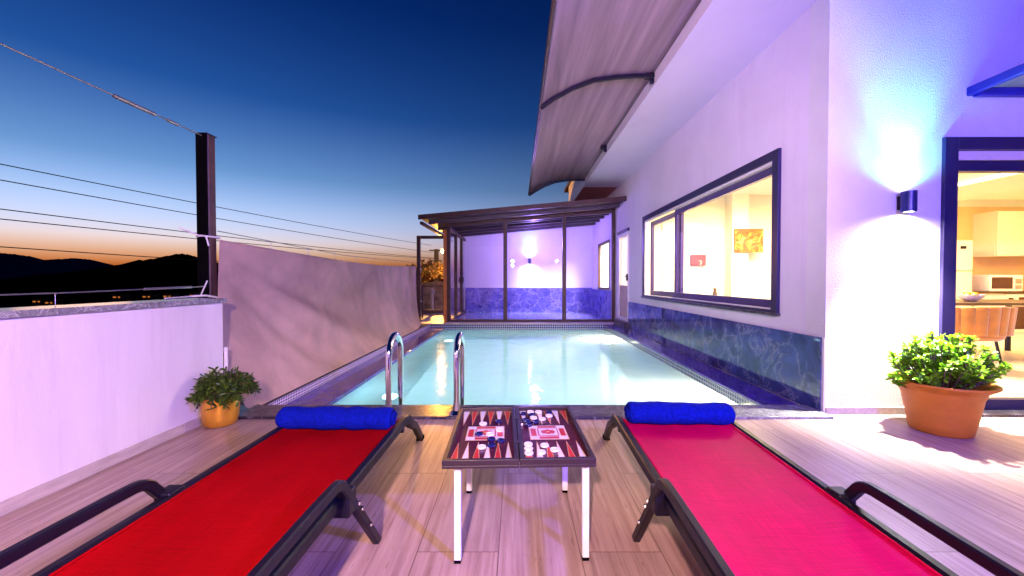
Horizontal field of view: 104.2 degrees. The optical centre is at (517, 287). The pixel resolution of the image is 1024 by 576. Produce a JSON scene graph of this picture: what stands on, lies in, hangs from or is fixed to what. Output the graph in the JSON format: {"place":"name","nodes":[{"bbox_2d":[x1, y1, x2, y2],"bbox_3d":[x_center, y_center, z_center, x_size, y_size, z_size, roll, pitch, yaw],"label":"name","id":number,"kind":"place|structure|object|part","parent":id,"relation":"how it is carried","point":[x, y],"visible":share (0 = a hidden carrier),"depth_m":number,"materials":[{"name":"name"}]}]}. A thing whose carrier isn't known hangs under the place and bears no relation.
{"place":"outdoors","nodes":[
{"label":"outdoors","id":0,"kind":"place"},
{"bbox_2d":[0,253,112,278],"bbox_3d":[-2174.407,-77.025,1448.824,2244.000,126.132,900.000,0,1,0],"label":"hill","id":1,"kind":"structure","parent":0,"point":[13,265],"depth_m":1407.02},
{"bbox_2d":[0,164,426,244],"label":"power line","id":2,"kind":"object","parent":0,"point":[174,198],"visible":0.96,"depth_m":10.50,"materials":[{"name":"metal"}]},
{"bbox_2d":[0,253,433,307],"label":"hill","id":3,"kind":"structure","parent":0,"point":[155,272],"depth_m":262.36,"materials":[{"name":"black plant"}]},
{"bbox_2d":[32,296,49,305],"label":"village house","id":4,"kind":"structure","parent":3,"relation":"on","point":[38,301],"depth_m":183.17,"materials":[{"name":"paint"}]},
{"bbox_2d":[43,297,63,305],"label":"village house","id":5,"kind":"structure","parent":3,"relation":"on","point":[51,301],"depth_m":183.40,"materials":[{"name":"paint"}]},
{"bbox_2d":[112,292,130,301],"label":"village house","id":6,"kind":"structure","parent":3,"relation":"on","point":[120,296],"depth_m":183.23,"materials":[{"name":"paint"}]},
{"bbox_2d":[141,291,158,300],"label":"village house","id":7,"kind":"structure","parent":3,"relation":"on","point":[150,295],"depth_m":183.19,"materials":[{"name":"paint"}]},
{"bbox_2d":[163,291,179,298],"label":"village house","id":8,"kind":"structure","parent":3,"relation":"on","point":[166,294],"depth_m":183.42,"materials":[{"name":"paint"}]},
{"bbox_2d":[189,290,197,297],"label":"village house","id":9,"kind":"structure","parent":3,"relation":"on","point":[193,292],"depth_m":183.09,"materials":[{"name":"paint"}]},
{"bbox_2d":[0,0,568,281],"label":"sky","id":10,"kind":"structure","parent":0,"point":[368,117],"materials":[{"name":"blue"}]},
{"bbox_2d":[416,281,452,310],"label":"stone wall","id":11,"kind":"structure","parent":0,"point":[438,299],"depth_m":13.01,"materials":[{"name":"brown stone"}]},
{"bbox_2d":[429,249,441,280],"bbox_3d":[-5.090,2.053,25.017,0.840,8.971,0.250,0,1,0],"label":"utility pole","id":12,"kind":"object","parent":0,"point":[436,255],"visible":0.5,"depth_m":24.87,"materials":[{"name":"concrete"}]},
{"bbox_2d":[0,246,218,261],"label":"power line","id":13,"kind":"object","parent":12,"relation":"attached to","point":[94,253],"visible":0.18,"depth_m":9.34,"materials":[{"name":"metal"}]},
{"bbox_2d":[0,208,427,257],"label":"power line","id":14,"kind":"object","parent":12,"relation":"attached to","point":[174,230],"visible":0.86,"depth_m":10.43,"materials":[{"name":"metal"}]},
{"bbox_2d":[0,179,432,252],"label":"power line","id":15,"kind":"object","parent":12,"relation":"attached to","point":[176,211],"visible":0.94,"depth_m":10.52,"materials":[{"name":"metal"}]},
{"bbox_2d":[0,218,433,258],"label":"power line","id":16,"kind":"object","parent":12,"relation":"attached to","point":[176,236],"visible":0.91,"depth_m":10.41,"materials":[{"name":"metal"}]},
{"bbox_2d":[421,311,452,321],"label":"path","id":17,"kind":"structure","parent":0,"point":[433,318],"depth_m":10.84,"materials":[{"name":"tile"}]},
{"bbox_2d":[407,259,437,283],"bbox_3d":[-3.481,-0.143,13.951,1.410,1.780,1.061,-1,1,-28],"label":"shrub","id":18,"kind":"object","parent":17,"relation":"on","point":[428,271],"visible":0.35,"depth_m":13.89,"materials":[{"name":"green plant"}]},
{"bbox_2d":[428,288,434,314],"bbox_3d":[-2.500,0.396,11.609,0.200,0.780,0.200,0,1,0],"label":"bollard","id":19,"kind":"object","parent":17,"relation":"on","point":[431,292],"visible":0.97,"depth_m":11.56,"materials":[{"name":"metal"}]},
{"bbox_2d":[417,230,446,321],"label":"gate","id":20,"kind":"structure","parent":17,"relation":"on","point":[444,286],"depth_m":9.40,"materials":[{"name":"metal"}]},
{"bbox_2d":[430,262,452,283],"bbox_3d":[-2.909,-0.203,16.267,1.427,1.815,1.266,0,1,0],"label":"shrub","id":21,"kind":"object","parent":17,"relation":"on","point":[439,274],"visible":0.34,"depth_m":16.00,"materials":[{"name":"green plant"}]},
{"bbox_2d":[418,196,625,321],"bbox_3d":[0.100,-0.592,10.401,4.400,3.200,3.980,0,1,0],"label":"glass room","id":22,"kind":"object","parent":17,"relation":"on","point":[497,277],"visible":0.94,"depth_m":12.17,"materials":[{"name":"glass"}]},
{"bbox_2d":[0,414,1023,575],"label":"deck floor","id":23,"kind":"structure","parent":0,"point":[519,521],"depth_m":1.81,"materials":[{"name":"wood planks"}]},
{"bbox_2d":[0,298,227,516],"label":"garden wall","id":24,"kind":"structure","parent":23,"relation":"on","point":[88,390],"depth_m":2.06,"materials":[{"name":"white paint"}]},
{"bbox_2d":[195,132,216,297],"bbox_3d":[-2.460,-0.035,3.168,0.092,2.352,0.108,0,1,0],"label":"steel post","id":25,"kind":"object","parent":24,"relation":"on","point":[206,203],"visible":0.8,"depth_m":3.11,"materials":[{"name":"brown metal"}]},
{"bbox_2d":[0,43,201,135],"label":"guy wire","id":26,"kind":"object","parent":25,"relation":"attached to","point":[132,104],"visible":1,"depth_m":2.45,"materials":[{"name":"grey metal"}]},
{"bbox_2d":[0,286,203,304],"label":"railing","id":27,"kind":"object","parent":25,"relation":"attached to","point":[163,288],"visible":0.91,"depth_m":2.38,"materials":[{"name":"grey metal"}]},
{"bbox_2d":[164,280,217,298],"bbox_3d":[-2.470,0.017,3.017,0.083,0.148,0.430,0,1,12],"label":"tie rope","id":28,"kind":"object","parent":25,"relation":"attached to","point":[200,295],"visible":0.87,"depth_m":3.07,"materials":[{"name":"white plastic"}]},
{"bbox_2d":[179,227,220,245],"bbox_3d":[-2.479,-0.394,3.119,0.170,0.136,0.220,0,1,0],"label":"tie rope","id":29,"kind":"object","parent":25,"relation":"attached to","point":[205,236],"visible":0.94,"depth_m":3.09,"materials":[{"name":"white fabric"}]},
{"bbox_2d":[217,231,420,407],"bbox_3d":[-2.237,0.172,6.194,0.374,1.420,6.340,0,1,0],"label":"privacy screen","id":30,"kind":"object","parent":25,"relation":"attached to","point":[292,321],"visible":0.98,"depth_m":4.22,"materials":[{"name":"fabric"}]},
{"bbox_2d":[0,415,423,575],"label":"sun lounger","id":31,"kind":"object","parent":23,"relation":"on","point":[275,501],"visible":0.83,"depth_m":1.17,"materials":[{"name":"red fabric"}]},
{"bbox_2d":[275,406,396,430],"bbox_3d":[-0.855,0.617,1.890,0.546,0.109,0.124,0,1,0],"label":"rolled towel","id":32,"kind":"object","parent":31,"relation":"on","point":[353,418],"visible":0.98,"depth_m":1.84,"materials":[{"name":"blue fabric"}]},
{"bbox_2d":[184,366,263,428],"bbox_3d":[-2.009,0.742,2.761,0.423,0.414,0.447,0,1,0],"label":"potted plant","id":33,"kind":"object","parent":23,"relation":"on","point":[217,399],"visible":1,"depth_m":2.69,"materials":[{"name":"green plant"}]},
{"bbox_2d":[454,427,588,563],"bbox_3d":[0.008,0.792,1.650,0.499,0.355,0.494,0,1,0],"label":"side table","id":34,"kind":"object","parent":23,"relation":"on","point":[458,515],"visible":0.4,"depth_m":1.42,"materials":[{"name":"white plastic"}]},
{"bbox_2d":[442,406,595,468],"bbox_3d":[-0.003,0.598,1.656,0.532,0.032,0.576,0,1,-2],"label":"backgammon board","id":35,"kind":"object","parent":34,"relation":"on","point":[560,429],"visible":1,"depth_m":1.57,"materials":[{"name":"brown wood"}]},
{"bbox_2d":[475,431,482,435],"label":"checker","id":36,"kind":"object","parent":35,"relation":"on","point":[478,433],"visible":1,"depth_m":1.63,"materials":[{"name":"blue plastic"}]},
{"bbox_2d":[477,444,485,449],"bbox_3d":[-0.135,0.600,1.502,0.034,0.008,0.034,0,1,0],"label":"checker","id":37,"kind":"object","parent":35,"relation":"on","point":[481,447],"visible":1,"depth_m":1.50,"materials":[{"name":"white plastic"}]},
{"bbox_2d":[486,432,493,435],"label":"checker","id":38,"kind":"object","parent":35,"relation":"on","point":[489,433],"visible":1,"depth_m":1.62,"materials":[{"name":"white plastic"}]},
{"bbox_2d":[487,442,495,447],"bbox_3d":[-0.100,0.600,1.519,0.034,0.008,0.034,0,1,0],"label":"checker","id":39,"kind":"object","parent":35,"relation":"on","point":[491,445],"visible":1,"depth_m":1.51,"materials":[{"name":"blue plastic"}]},
{"bbox_2d":[487,437,495,441],"bbox_3d":[-0.104,0.598,1.577,0.034,0.008,0.034,0,1,0],"label":"checker","id":40,"kind":"object","parent":35,"relation":"on","point":[490,439],"visible":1,"depth_m":1.57,"materials":[{"name":"blue plastic"}]},
{"bbox_2d":[496,428,503,431],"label":"checker","id":41,"kind":"object","parent":35,"relation":"on","point":[499,429],"visible":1,"depth_m":1.67,"materials":[{"name":"white plastic"}]},
{"bbox_2d":[496,438,504,442],"bbox_3d":[-0.066,0.599,1.563,0.034,0.008,0.034,0,1,0],"label":"checker","id":42,"kind":"object","parent":35,"relation":"on","point":[500,440],"visible":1,"depth_m":1.56,"materials":[{"name":"blue plastic"}]},
{"bbox_2d":[524,446,532,450],"bbox_3d":[0.041,0.600,1.489,0.034,0.008,0.034,0,1,0],"label":"checker","id":43,"kind":"object","parent":35,"relation":"on","point":[528,448],"visible":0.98,"depth_m":1.48,"materials":[{"name":"white plastic"}]},
{"bbox_2d":[524,442,532,445],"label":"checker","id":44,"kind":"object","parent":35,"relation":"on","point":[528,443],"visible":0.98,"depth_m":1.52,"materials":[{"name":"white plastic"}]},
{"bbox_2d":[524,450,533,455],"bbox_3d":[0.041,0.601,1.449,0.034,0.008,0.034,0,1,0],"label":"checker","id":45,"kind":"object","parent":35,"relation":"on","point":[528,453],"visible":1,"depth_m":1.44,"materials":[{"name":"white plastic"}]},
{"bbox_2d":[537,449,545,454],"bbox_3d":[0.087,0.601,1.456,0.034,0.008,0.034,0,1,0],"label":"checker","id":46,"kind":"object","parent":35,"relation":"on","point":[541,452],"visible":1,"depth_m":1.45,"materials":[{"name":"white plastic"}]},
{"bbox_2d":[540,443,548,447],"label":"checker","id":47,"kind":"object","parent":35,"relation":"on","point":[544,445],"visible":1,"depth_m":1.51,"materials":[{"name":"white plastic"}]},
{"bbox_2d":[550,447,558,452],"bbox_3d":[0.137,0.600,1.478,0.034,0.008,0.034,0,1,0],"label":"checker","id":48,"kind":"object","parent":35,"relation":"on","point":[554,449],"visible":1,"depth_m":1.47,"materials":[{"name":"white plastic"}]},
{"bbox_2d":[564,0,1023,416],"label":"house","id":49,"kind":"structure","parent":23,"relation":"on","point":[813,139],"depth_m":3.18,"materials":[{"name":"white paint"}]},
{"bbox_2d":[598,239,609,289],"bbox_3d":[2.322,-0.592,10.641,0.075,1.270,1.400,0,1,0],"label":"window","id":50,"kind":"structure","parent":49,"relation":"in","point":[608,241],"depth_m":11.27,"materials":[{"name":"brown paint"}]},
{"bbox_2d":[528,0,701,195],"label":"canopy","id":51,"kind":"object","parent":49,"relation":"attached to","point":[603,59],"visible":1,"depth_m":4.16,"materials":[{"name":"brown paint"}]},
{"bbox_2d":[617,228,629,321],"bbox_3d":[2.305,-0.274,8.631,0.110,1.950,0.870,0,1,0],"label":"side door","id":52,"kind":"structure","parent":49,"relation":"in","point":[623,290],"depth_m":8.77,"materials":[{"name":"white plastic"}]},
{"bbox_2d":[662,223,701,293],"bbox_3d":[3.125,-0.200,7.583,0.750,2.080,0.030,0,1,0],"label":"inner door","id":53,"kind":"structure","parent":49,"relation":"in","point":[692,231],"depth_m":7.56,"materials":[{"name":"white wood"}]},
{"bbox_2d":[690,255,705,265],"bbox_3d":[3.420,-0.524,7.539,0.280,0.210,0.035,0,1,0],"label":"wall picture","id":54,"kind":"object","parent":49,"relation":"attached to","point":[697,260],"depth_m":7.52},
{"bbox_2d":[641,148,781,315],"bbox_3d":[2.348,-0.522,5.376,0.185,1.470,3.810,0,1,0],"label":"window","id":55,"kind":"structure","parent":49,"relation":"in","point":[768,165],"depth_m":4.50,"materials":[{"name":"brown plastic"}]},
{"bbox_2d":[734,229,762,251],"bbox_3d":[4.240,-0.870,7.313,0.520,0.430,0.035,0,1,0],"label":"wall picture","id":56,"kind":"object","parent":49,"relation":"attached to","point":[748,240],"depth_m":7.29},
{"bbox_2d":[897,190,917,212],"bbox_3d":[2.844,-0.627,2.903,0.090,0.150,0.109,0,1,0],"label":"wall lamp","id":57,"kind":"object","parent":49,"relation":"attached to","point":[907,201],"visible":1,"depth_m":2.87,"materials":[{"name":"blue metal"}]},
{"bbox_2d":[956,240,972,306],"bbox_3d":[7.560,0.007,7.223,0.640,1.680,0.657,0,1,0],"label":"fridge","id":58,"kind":"object","parent":49,"relation":"on","point":[964,266],"visible":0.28,"depth_m":6.89,"materials":[{"name":"beige paint"}]},
{"bbox_3d":[7.560,0.272,6.934,0.640,1.120,0.055,0,1,0],"label":"door","id":59,"kind":"part","parent":58,"relation":"part of","materials":[{"name":"beige paint"}]},
{"bbox_3d":[7.560,-0.565,6.915,0.640,0.525,0.062,0,1,0],"label":"door","id":60,"kind":"part","parent":58,"relation":"part of","materials":[{"name":"beige paint"}]},
{"bbox_2d":[938,137,1023,416],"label":"front door","id":61,"kind":"structure","parent":49,"relation":"in","point":[959,154],"depth_m":2.95,"materials":[{"name":"brown paint"}]},
{"bbox_2d":[955,306,1017,364],"bbox_3d":[5.000,0.543,4.433,0.693,0.714,0.656,0,1,0],"label":"dining chair","id":62,"kind":"object","parent":49,"relation":"on","point":[995,324],"visible":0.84,"depth_m":4.15,"materials":[{"name":"orange fabric"}]},
{"bbox_2d":[956,299,1023,350],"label":"dining table","id":63,"kind":"object","parent":49,"relation":"on","point":[998,302],"visible":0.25,"depth_m":4.83,"materials":[{"name":"brown wood"}]},
{"bbox_2d":[956,292,985,301],"bbox_3d":[5.750,0.110,5.053,0.260,0.122,0.260,0,1,0],"label":"fruit bowl","id":64,"kind":"object","parent":63,"relation":"on","point":[971,296],"visible":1,"depth_m":5.00,"materials":[{"name":"white ceramic"}]},
{"bbox_2d":[967,63,1023,96],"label":"door canopy","id":65,"kind":"object","parent":49,"relation":"attached to","point":[1009,83],"visible":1,"depth_m":2.86,"materials":[{"name":"blue paint"}]},
{"bbox_2d":[971,291,1023,335],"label":"kitchen counter","id":66,"kind":"object","parent":49,"relation":"on","point":[1019,324],"visible":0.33,"depth_m":6.97,"materials":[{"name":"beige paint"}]},
{"bbox_2d":[972,275,1022,290],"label":"microwave","id":67,"kind":"object","parent":66,"relation":"on","point":[997,282],"visible":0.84,"depth_m":6.98,"materials":[{"name":"white plastic"}]},
{"bbox_3d":[8.490,-0.089,6.976,0.360,0.200,0.008,0,1,0],"label":"door","id":68,"kind":"part","parent":67,"relation":"part of","materials":[{"name":"brown glass"}]},
{"bbox_2d":[972,211,1023,257],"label":"wall cabinet","id":69,"kind":"object","parent":49,"relation":"attached to","point":[998,234],"depth_m":7.19,"materials":[{"name":"beige paint"}]},
{"bbox_2d":[996,211,1023,255],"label":"door","id":70,"kind":"structure","parent":69,"relation":"in","point":[1009,224],"depth_m":7.18,"materials":[{"name":"beige paint"}]},
{"bbox_2d":[602,414,1023,575],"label":"sun lounger","id":71,"kind":"object","parent":23,"relation":"on","point":[735,499],"visible":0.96,"depth_m":1.17,"materials":[{"name":"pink fabric"}]},
{"bbox_2d":[624,401,735,424],"bbox_3d":[0.790,0.613,1.953,0.516,0.109,0.126,0,1,1],"label":"rolled towel","id":72,"kind":"object","parent":71,"relation":"on","point":[681,413],"visible":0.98,"depth_m":1.90,"materials":[{"name":"blue fabric"}]},
{"bbox_2d":[885,330,1013,438],"bbox_3d":[2.818,0.618,2.644,0.640,0.668,0.540,0,1,0],"label":"potted plant","id":73,"kind":"object","parent":23,"relation":"on","point":[947,390],"visible":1,"depth_m":2.53,"materials":[{"name":"green plant"}]},
{"bbox_2d":[333,329,738,404],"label":"water","id":74,"kind":"structure","parent":0,"point":[554,367],"depth_m":4.73,"materials":[{"name":"blue liquid"}]},
{"bbox_2d":[238,322,833,418],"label":"swimming pool","id":75,"kind":"structure","parent":0,"point":[331,388],"depth_m":3.92,"materials":[{"name":"tile"}]},
{"bbox_2d":[385,332,464,415],"bbox_3d":[-0.700,1.091,3.088,0.617,1.504,0.405,0,1,0],"label":"pool ladder","id":76,"kind":"object","parent":75,"relation":"attached to","point":[459,373],"visible":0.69,"depth_m":2.95,"materials":[{"name":"metal"}]}
]}

